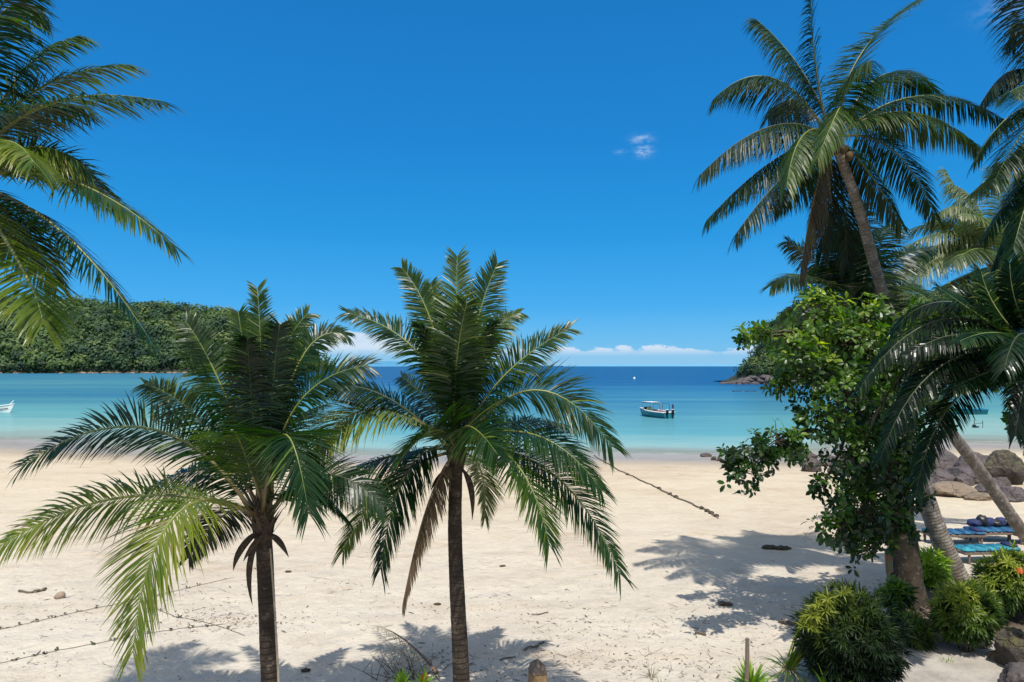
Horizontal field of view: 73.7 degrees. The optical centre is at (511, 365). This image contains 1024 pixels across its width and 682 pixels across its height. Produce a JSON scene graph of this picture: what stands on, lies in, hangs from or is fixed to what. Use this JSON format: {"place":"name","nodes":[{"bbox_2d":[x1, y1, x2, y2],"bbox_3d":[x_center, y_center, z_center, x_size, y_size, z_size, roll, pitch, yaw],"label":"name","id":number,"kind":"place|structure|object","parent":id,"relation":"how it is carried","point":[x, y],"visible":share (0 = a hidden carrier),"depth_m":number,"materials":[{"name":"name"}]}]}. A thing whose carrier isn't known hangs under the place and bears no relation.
{"place":"outdoors","nodes":[
{"label":"outdoors","id":0,"kind":"place"},
{"bbox_2d":[0,310,335,372],"bbox_3d":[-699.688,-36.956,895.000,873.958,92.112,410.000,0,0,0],"label":"hill","id":1,"kind":"structure","parent":0,"point":[164,369],"depth_m":705.43,"materials":[{"name":"green plant"}]},
{"bbox_2d":[0,372,222,372],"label":"shore rocks","id":2,"kind":"object","parent":1,"relation":"on","point":[108,372],"visible":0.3,"depth_m":690.95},
{"bbox_2d":[0,294,334,372],"bbox_3d":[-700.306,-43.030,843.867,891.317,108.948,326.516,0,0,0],"label":"hillside forest","id":3,"kind":"object","parent":1,"relation":"on","point":[94,348],"visible":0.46,"depth_m":719.98,"materials":[{"name":"green plant"}]},
{"bbox_2d":[363,361,418,365],"bbox_3d":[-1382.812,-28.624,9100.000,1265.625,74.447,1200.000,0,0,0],"label":"island hills","id":4,"kind":"structure","parent":0,"point":[388,363],"depth_m":8762.12,"materials":[{"name":"blue"}]},
{"bbox_2d":[0,366,1021,453],"bbox_3d":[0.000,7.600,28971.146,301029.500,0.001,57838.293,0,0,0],"label":"sea","id":5,"kind":"structure","parent":0,"point":[711,413],"depth_m":127.76,"materials":[{"name":"blue liquid"}]},
{"bbox_2d":[0,400,13,412],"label":"wooden boat","id":6,"kind":"object","parent":5,"relation":"on","point":[7,408],"visible":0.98,"depth_m":110.93,"materials":[{"name":"wood"}]},
{"bbox_2d":[639,401,674,418],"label":"motor boat","id":7,"kind":"object","parent":5,"relation":"on","point":[657,413],"visible":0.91,"depth_m":100.39,"materials":[{"name":"metal"}]},
{"bbox_2d":[951,407,988,414],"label":"open boat","id":8,"kind":"object","parent":5,"relation":"on","point":[984,411],"visible":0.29,"depth_m":106.50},
{"bbox_2d":[0,438,1023,681],"bbox_3d":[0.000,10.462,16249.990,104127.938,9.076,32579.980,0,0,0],"label":"ground","id":9,"kind":"structure","parent":0,"point":[700,552],"depth_m":18.90,"materials":[{"name":"beige sand"}]},
{"bbox_2d":[18,587,46,593],"bbox_3d":[-12.712,5.964,18.096,0.641,0.112,0.331,0,0,-32],"label":"driftwood stick","id":10,"kind":"object","parent":9,"relation":"on","point":[36,590],"visible":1,"depth_m":18.03,"materials":[{"name":"wood"}]},
{"bbox_2d":[54,591,65,598],"bbox_3d":[-11.718,5.954,17.685,0.275,0.223,0.219,0,0,0],"label":"coconut","id":11,"kind":"object","parent":9,"relation":"on","point":[60,595],"visible":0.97,"depth_m":17.61,"materials":[{"name":"beige"}]},
{"bbox_2d":[0,0,193,369],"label":"palm tree","id":12,"kind":"object","parent":9,"relation":"on","point":[19,158],"visible":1,"depth_m":8.44,"materials":[{"name":"green plant"}]},
{"bbox_2d":[1,624,219,662],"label":"beach vine","id":13,"kind":"object","parent":9,"relation":"on","point":[56,648],"visible":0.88,"depth_m":14.69,"materials":[{"name":"brown plant"}]},
{"bbox_2d":[0,577,232,628],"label":"beach vine","id":14,"kind":"object","parent":9,"relation":"on","point":[37,620],"visible":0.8,"depth_m":16.44,"materials":[{"name":"brown plant"}]},
{"bbox_2d":[0,278,402,681],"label":"palm tree","id":15,"kind":"object","parent":9,"relation":"on","point":[260,450],"visible":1,"depth_m":9.66,"materials":[{"name":"green plant"}]},
{"bbox_2d":[158,608,244,635],"bbox_3d":[-7.547,5.967,16.111,3.824,0.114,0.269,0,0,30],"label":"beach vine","id":16,"kind":"object","parent":9,"relation":"on","point":[180,616],"visible":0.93,"depth_m":16.06,"materials":[{"name":"brown plant"}]},
{"bbox_2d":[269,548,279,681],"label":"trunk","id":17,"kind":"object","parent":9,"relation":"on","point":[277,656],"visible":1,"depth_m":9.78,"materials":[{"name":"brown wood"}]},
{"bbox_2d":[301,668,310,671],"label":"seaweed clump","id":18,"kind":"object","parent":9,"relation":"on","point":[306,670],"visible":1,"depth_m":13.42,"materials":[{"name":"black plant"}]},
{"bbox_2d":[0,527,800,681],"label":"beach litter","id":19,"kind":"object","parent":9,"relation":"on","point":[718,675],"visible":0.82,"depth_m":15.11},
{"bbox_2d":[350,632,452,681],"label":"dry brush","id":20,"kind":"object","parent":9,"relation":"on","point":[413,673],"visible":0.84,"depth_m":13.09,"materials":[{"name":"brown plant"}]},
{"bbox_2d":[391,667,411,681],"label":"garden plant","id":21,"kind":"object","parent":9,"relation":"on","point":[402,677],"visible":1,"depth_m":11.34,"materials":[{"name":"green plant"}]},
{"bbox_2d":[371,625,438,673],"bbox_3d":[-2.454,5.845,14.196,0.710,0.491,3.125,0,0,-33],"label":"fallen frond","id":22,"kind":"object","parent":9,"relation":"on","point":[434,669],"visible":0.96,"depth_m":13.71,"materials":[{"name":"brown plant"}]},
{"bbox_2d":[412,667,437,681],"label":"garden plant","id":23,"kind":"object","parent":9,"relation":"on","point":[423,677],"visible":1,"depth_m":11.44,"materials":[{"name":"green plant"}]},
{"bbox_2d":[294,244,636,681],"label":"palm tree","id":24,"kind":"object","parent":9,"relation":"on","point":[454,365],"visible":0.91,"depth_m":10.62,"materials":[{"name":"green plant"}]},
{"bbox_2d":[523,641,544,650],"bbox_3d":[0.485,5.947,14.500,0.125,0.070,0.678,0,0,45],"label":"driftwood stick","id":25,"kind":"object","parent":9,"relation":"on","point":[537,645],"visible":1,"depth_m":14.43,"materials":[{"name":"brown wood"}]},
{"bbox_2d":[528,659,546,681],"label":"wooden post","id":26,"kind":"object","parent":9,"relation":"on","point":[537,671],"visible":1,"depth_m":11.50,"materials":[{"name":"beige wood"}]},
{"bbox_2d":[637,662,660,677],"bbox_3d":[2.640,5.882,13.187,0.520,0.282,0.451,0,0,16],"label":"grass tuft","id":27,"kind":"object","parent":9,"relation":"on","point":[649,675],"visible":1,"depth_m":13.25,"materials":[{"name":"beige plant"}]},
{"bbox_2d":[594,455,718,518],"bbox_3d":[7.599,6.908,42.924,0.602,1.194,28.720,0,0,-4],"label":"mooring rope","id":28,"kind":"object","parent":9,"relation":"on","point":[702,507],"visible":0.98,"depth_m":34.16,"materials":[{"name":"brown fabric"}]},
{"bbox_2d":[700,453,711,456],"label":"boulder","id":29,"kind":"object","parent":9,"relation":"on","point":[705,455],"visible":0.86,"depth_m":56.45,"materials":[{"name":"grey stone"}]},
{"bbox_2d":[744,637,749,681],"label":"wooden stake","id":30,"kind":"object","parent":9,"relation":"on","point":[747,665],"visible":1,"depth_m":12.57,"materials":[{"name":"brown wood"}]},
{"bbox_2d":[724,654,778,681],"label":"leafy plant","id":31,"kind":"object","parent":9,"relation":"on","point":[756,677],"visible":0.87,"depth_m":12.83,"materials":[{"name":"green plant"}]},
{"bbox_2d":[761,545,776,549],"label":"seaweed clump","id":32,"kind":"object","parent":9,"relation":"on","point":[771,547],"visible":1,"depth_m":23.06,"materials":[{"name":"brown plant"}]},
{"bbox_2d":[776,545,791,550],"bbox_3d":[9.154,6.149,23.034,0.536,0.170,0.399,0,0,0],"label":"seaweed clump","id":33,"kind":"object","parent":9,"relation":"on","point":[782,547],"visible":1,"depth_m":22.95,"materials":[{"name":"black plant"}]},
{"bbox_2d":[778,619,795,625],"bbox_3d":[6.420,5.968,15.854,0.427,0.140,0.120,0,0,31],"label":"driftwood stick","id":34,"kind":"object","parent":9,"relation":"on","point":[785,621],"visible":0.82,"depth_m":15.84,"materials":[{"name":"wood"}]},
{"bbox_2d":[760,610,816,681],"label":"spiky plant","id":35,"kind":"object","parent":9,"relation":"on","point":[794,660],"visible":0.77,"depth_m":12.95,"materials":[{"name":"green plant"}]},
{"bbox_2d":[791,450,817,461],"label":"boulder","id":36,"kind":"object","parent":9,"relation":"on","point":[811,455],"visible":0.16,"depth_m":52.40,"materials":[{"name":"grey stone"}]},
{"bbox_2d":[801,458,821,471],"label":"boulder","id":37,"kind":"object","parent":9,"relation":"on","point":[815,462],"visible":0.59,"depth_m":45.67,"materials":[{"name":"grey stone"}]},
{"bbox_2d":[820,455,838,465],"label":"boulder","id":38,"kind":"object","parent":9,"relation":"on","point":[830,457],"visible":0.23,"depth_m":49.20,"materials":[{"name":"grey stone"}]},
{"bbox_2d":[813,667,850,681],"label":"leafy plant","id":39,"kind":"object","parent":9,"relation":"on","point":[820,680],"visible":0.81,"depth_m":12.57,"materials":[{"name":"green plant"}]},
{"bbox_2d":[716,284,957,610],"bbox_3d":[7.420,2.270,15.286,7.493,8.210,3.021,0,0,-21],"label":"leafy tree","id":40,"kind":"object","parent":9,"relation":"on","point":[889,515],"visible":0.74,"depth_m":14.47,"materials":[{"name":"green plant"}]},
{"bbox_2d":[782,575,914,681],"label":"shrub","id":41,"kind":"object","parent":9,"relation":"on","point":[854,636],"visible":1,"depth_m":12.44,"materials":[{"name":"green plant"}]},
{"bbox_2d":[692,0,1023,544],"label":"palm tree","id":42,"kind":"object","parent":9,"relation":"on","point":[792,167],"visible":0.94,"depth_m":16.44,"materials":[{"name":"green plant"}]},
{"bbox_2d":[759,203,970,580],"bbox_3d":[9.779,0.758,19.585,6.627,11.398,4.738,0,0,0],"label":"palm tree","id":43,"kind":"object","parent":9,"relation":"on","point":[825,277],"visible":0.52,"depth_m":19.08,"materials":[{"name":"green plant"}]},
{"bbox_2d":[884,548,892,580],"bbox_3d":[9.210,5.273,16.692,0.350,1.660,0.097,0,0,-29],"label":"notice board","id":44,"kind":"object","parent":9,"relation":"on","point":[889,563],"visible":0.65,"depth_m":16.66,"materials":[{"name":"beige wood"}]},
{"bbox_2d":[875,574,920,617],"bbox_3d":[8.816,5.442,15.570,1.028,1.364,0.916,0,0,0],"label":"shrub","id":45,"kind":"object","parent":9,"relation":"on","point":[903,591],"visible":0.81,"depth_m":15.45,"materials":[{"name":"green plant"}]},
{"bbox_2d":[930,477,935,484],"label":"boulder","id":46,"kind":"object","parent":9,"relation":"on","point":[932,480],"visible":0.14,"depth_m":36.85,"materials":[{"name":"grey stone"}]},
{"bbox_2d":[849,250,1023,508],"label":"palm tree","id":47,"kind":"object","parent":9,"relation":"on","point":[998,361],"visible":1,"depth_m":12.10,"materials":[{"name":"green plant"}]},
{"bbox_2d":[930,469,953,481],"bbox_3d":[24.034,6.544,38.965,1.680,1.637,1.606,0,0,0],"label":"boulder","id":48,"kind":"object","parent":9,"relation":"on","point":[939,475],"visible":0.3,"depth_m":38.36,"materials":[{"name":"grey stone"}]},
{"bbox_2d":[929,448,957,469],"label":"boulder","id":49,"kind":"object","parent":9,"relation":"on","point":[947,459],"visible":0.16,"depth_m":44.59,"materials":[{"name":"grey stone"}]},
{"bbox_2d":[920,527,987,543],"bbox_3d":[15.500,5.978,24.000,1.950,0.550,0.720,0,0,1],"label":"sunbed","id":50,"kind":"object","parent":9,"relation":"on","point":[972,532],"visible":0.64,"depth_m":23.72,"materials":[{"name":"blue fabric"}]},
{"bbox_2d":[931,481,978,497],"bbox_3d":[22.794,6.468,35.166,2.670,0.958,1.944,0,0,0],"label":"boulder","id":51,"kind":"object","parent":9,"relation":"on","point":[952,489],"visible":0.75,"depth_m":34.69,"materials":[{"name":"beige stone"}]},
{"bbox_2d":[888,162,1023,445],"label":"palm tree","id":52,"kind":"object","parent":9,"relation":"on","point":[962,251],"visible":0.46,"depth_m":23.67,"materials":[{"name":"green plant"}]},
{"bbox_2d":[942,466,980,484],"bbox_3d":[26.114,6.457,39.691,2.043,1.319,1.882,0,0,-35],"label":"boulder","id":53,"kind":"object","parent":9,"relation":"on","point":[958,470],"visible":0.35,"depth_m":39.13,"materials":[{"name":"grey stone"}]},
{"bbox_2d":[902,256,1023,435],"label":"leafy tree","id":54,"kind":"object","parent":9,"relation":"on","point":[914,300],"visible":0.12,"depth_m":15.48,"materials":[{"name":"green plant"}]},
{"bbox_2d":[954,473,974,485],"bbox_3d":[25.606,6.597,38.781,1.150,0.974,0.985,0,0,-25],"label":"boulder","id":55,"kind":"object","parent":9,"relation":"on","point":[965,479],"visible":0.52,"depth_m":38.47,"materials":[{"name":"grey stone"}]},
{"bbox_2d":[954,452,988,466],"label":"boulder","id":56,"kind":"object","parent":9,"relation":"on","point":[960,461],"visible":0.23,"depth_m":43.34,"materials":[{"name":"grey stone"}]},
{"bbox_2d":[963,491,991,500],"bbox_3d":[22.985,6.500,33.778,1.192,0.521,1.185,0,0,-36],"label":"boulder","id":57,"kind":"object","parent":9,"relation":"on","point":[977,496],"visible":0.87,"depth_m":33.47,"materials":[{"name":"beige stone"}]},
{"bbox_2d":[962,525,1012,541],"bbox_3d":[17.233,5.995,24.400,1.950,0.550,0.720,0,0,-1],"label":"sunbed","id":58,"kind":"object","parent":9,"relation":"on","point":[992,530],"visible":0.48,"depth_m":24.18,"materials":[{"name":"blue wood"}]},
{"bbox_2d":[966,514,1008,526],"bbox_3d":[17.415,5.643,24.808,1.697,0.514,0.560,0,0,0],"label":"cloth bundle","id":59,"kind":"object","parent":58,"relation":"on","point":[981,520],"visible":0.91,"depth_m":24.66,"materials":[{"name":"blue fabric"}]},
{"bbox_2d":[954,541,1021,563],"bbox_3d":[14.846,5.850,21.400,1.950,0.550,0.720,0,0,-6],"label":"sunbed","id":60,"kind":"object","parent":9,"relation":"on","point":[981,549],"visible":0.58,"depth_m":21.22,"materials":[{"name":"teal fabric"}]},
{"bbox_2d":[974,478,1005,492],"bbox_3d":[24.718,6.360,35.213,1.647,1.231,1.385,0,0,0],"label":"boulder","id":61,"kind":"object","parent":9,"relation":"on","point":[980,487],"visible":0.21,"depth_m":34.92,"materials":[{"name":"grey stone"}]},
{"bbox_2d":[960,0,1023,291],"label":"palm tree","id":62,"kind":"object","parent":9,"relation":"on","point":[1003,170],"visible":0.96,"depth_m":15.05,"materials":[{"name":"green plant"}]},
{"bbox_2d":[968,540,1023,621],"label":"shrub","id":63,"kind":"object","parent":9,"relation":"on","point":[999,574],"visible":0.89,"depth_m":15.94,"materials":[{"name":"green plant"}]},
{"bbox_2d":[995,477,1010,485],"bbox_3d":[27.067,6.529,37.891,1.215,0.835,0.935,0,0,0],"label":"boulder","id":64,"kind":"object","parent":9,"relation":"on","point":[1005,481],"visible":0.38,"depth_m":37.54,"materials":[{"name":"grey stone"}]},
{"bbox_2d":[983,449,1023,484],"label":"boulder","id":65,"kind":"object","parent":9,"relation":"on","point":[1008,464],"visible":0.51,"depth_m":38.71,"materials":[{"name":"grey stone"}]},
{"bbox_2d":[994,627,1023,665],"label":"boulder","id":66,"kind":"object","parent":9,"relation":"on","point":[1008,644],"visible":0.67,"depth_m":13.53,"materials":[{"name":"stone"}]},
{"bbox_2d":[999,662,1023,681],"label":"boulder","id":67,"kind":"object","parent":9,"relation":"on","point":[1012,672],"visible":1,"depth_m":12.51,"materials":[{"name":"grey stone"}]},
{"bbox_2d":[999,486,1023,501],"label":"boulder","id":68,"kind":"object","parent":9,"relation":"on","point":[1013,494],"visible":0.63,"depth_m":32.95,"materials":[{"name":"grey stone"}]},
{"bbox_2d":[0,0,1023,365],"label":"sky","id":69,"kind":"structure","parent":0,"point":[320,146],"materials":[{"name":"blue"}]},
{"bbox_2d":[565,364,743,365],"bbox_3d":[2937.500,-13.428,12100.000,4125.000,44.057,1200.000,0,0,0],"label":"island hills","id":70,"kind":"structure","parent":0,"point":[658,365],"depth_m":11786.63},
{"bbox_2d":[718,601,732,605],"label":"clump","id":71,"kind":"object","parent":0,"point":[723,603],"visible":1,"depth_m":17.07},
{"bbox_2d":[723,302,976,381],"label":"headland","id":72,"kind":"structure","parent":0,"point":[733,378],"depth_m":312.65,"materials":[{"name":"plant"}]},
{"bbox_2d":[719,375,795,383],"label":"headland rocks","id":73,"kind":"object","parent":72,"relation":"on","point":[751,379],"visible":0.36,"depth_m":282.96,"materials":[{"name":"grey stone"}]},
{"bbox_2d":[733,289,982,376],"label":"headland trees","id":74,"kind":"object","parent":72,"relation":"on","point":[754,360],"visible":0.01,"depth_m":307.44,"materials":[{"name":"green plant"}]},
{"bbox_2d":[875,637,1004,681],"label":"path","id":75,"kind":"structure","parent":0,"point":[977,665],"depth_m":13.58,"materials":[{"name":"beige sand"}]},
{"bbox_2d":[923,576,1008,652],"bbox_3d":[9.576,5.278,14.374,1.553,1.738,1.492,0,0,39],"label":"shrub","id":76,"kind":"object","parent":75,"relation":"on","point":[963,610],"visible":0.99,"depth_m":14.13,"materials":[{"name":"green plant"}]},
{"bbox_2d":[977,641,990,648],"bbox_3d":[10.014,5.979,14.603,0.358,0.280,0.349,0,0,0],"label":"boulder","id":77,"kind":"object","parent":75,"relation":"on","point":[983,646],"visible":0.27,"depth_m":14.46,"materials":[{"name":"grey stone"}]},
{"bbox_2d":[987,650,994,659],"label":"boulder","id":78,"kind":"object","parent":75,"relation":"on","point":[990,654],"visible":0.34,"depth_m":13.96,"materials":[{"name":"stone"}]},
{"bbox_2d":[865,578,1023,648],"bbox_3d":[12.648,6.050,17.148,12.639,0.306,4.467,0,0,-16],"label":"soil","id":79,"kind":"structure","parent":0,"point":[1013,621],"depth_m":16.07,"materials":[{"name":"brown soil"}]},
{"bbox_2d":[890,605,942,653],"bbox_3d":[8.578,5.666,14.581,1.191,1.089,1.098,0,0,0],"label":"shrub","id":80,"kind":"object","parent":79,"relation":"on","point":[924,631],"visible":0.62,"depth_m":14.37,"materials":[{"name":"green plant"}]},
{"bbox_2d":[919,543,956,588],"bbox_3d":[11.397,5.465,18.509,1.323,1.384,1.202,0,0,0],"label":"shrub","id":81,"kind":"object","parent":79,"relation":"on","point":[936,568],"visible":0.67,"depth_m":18.24,"materials":[{"name":"green plant"}]},
{"bbox_2d":[1006,528,1022,544],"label":"sunbed","id":82,"kind":"object","parent":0,"point":[1008,536],"visible":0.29,"depth_m":24.14,"materials":[{"name":"brown wood"}]},
{"bbox_2d":[1013,567,1022,574],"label":"red plant","id":83,"kind":"object","parent":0,"point":[1020,570],"visible":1,"depth_m":15.27,"materials":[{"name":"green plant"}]}
]}

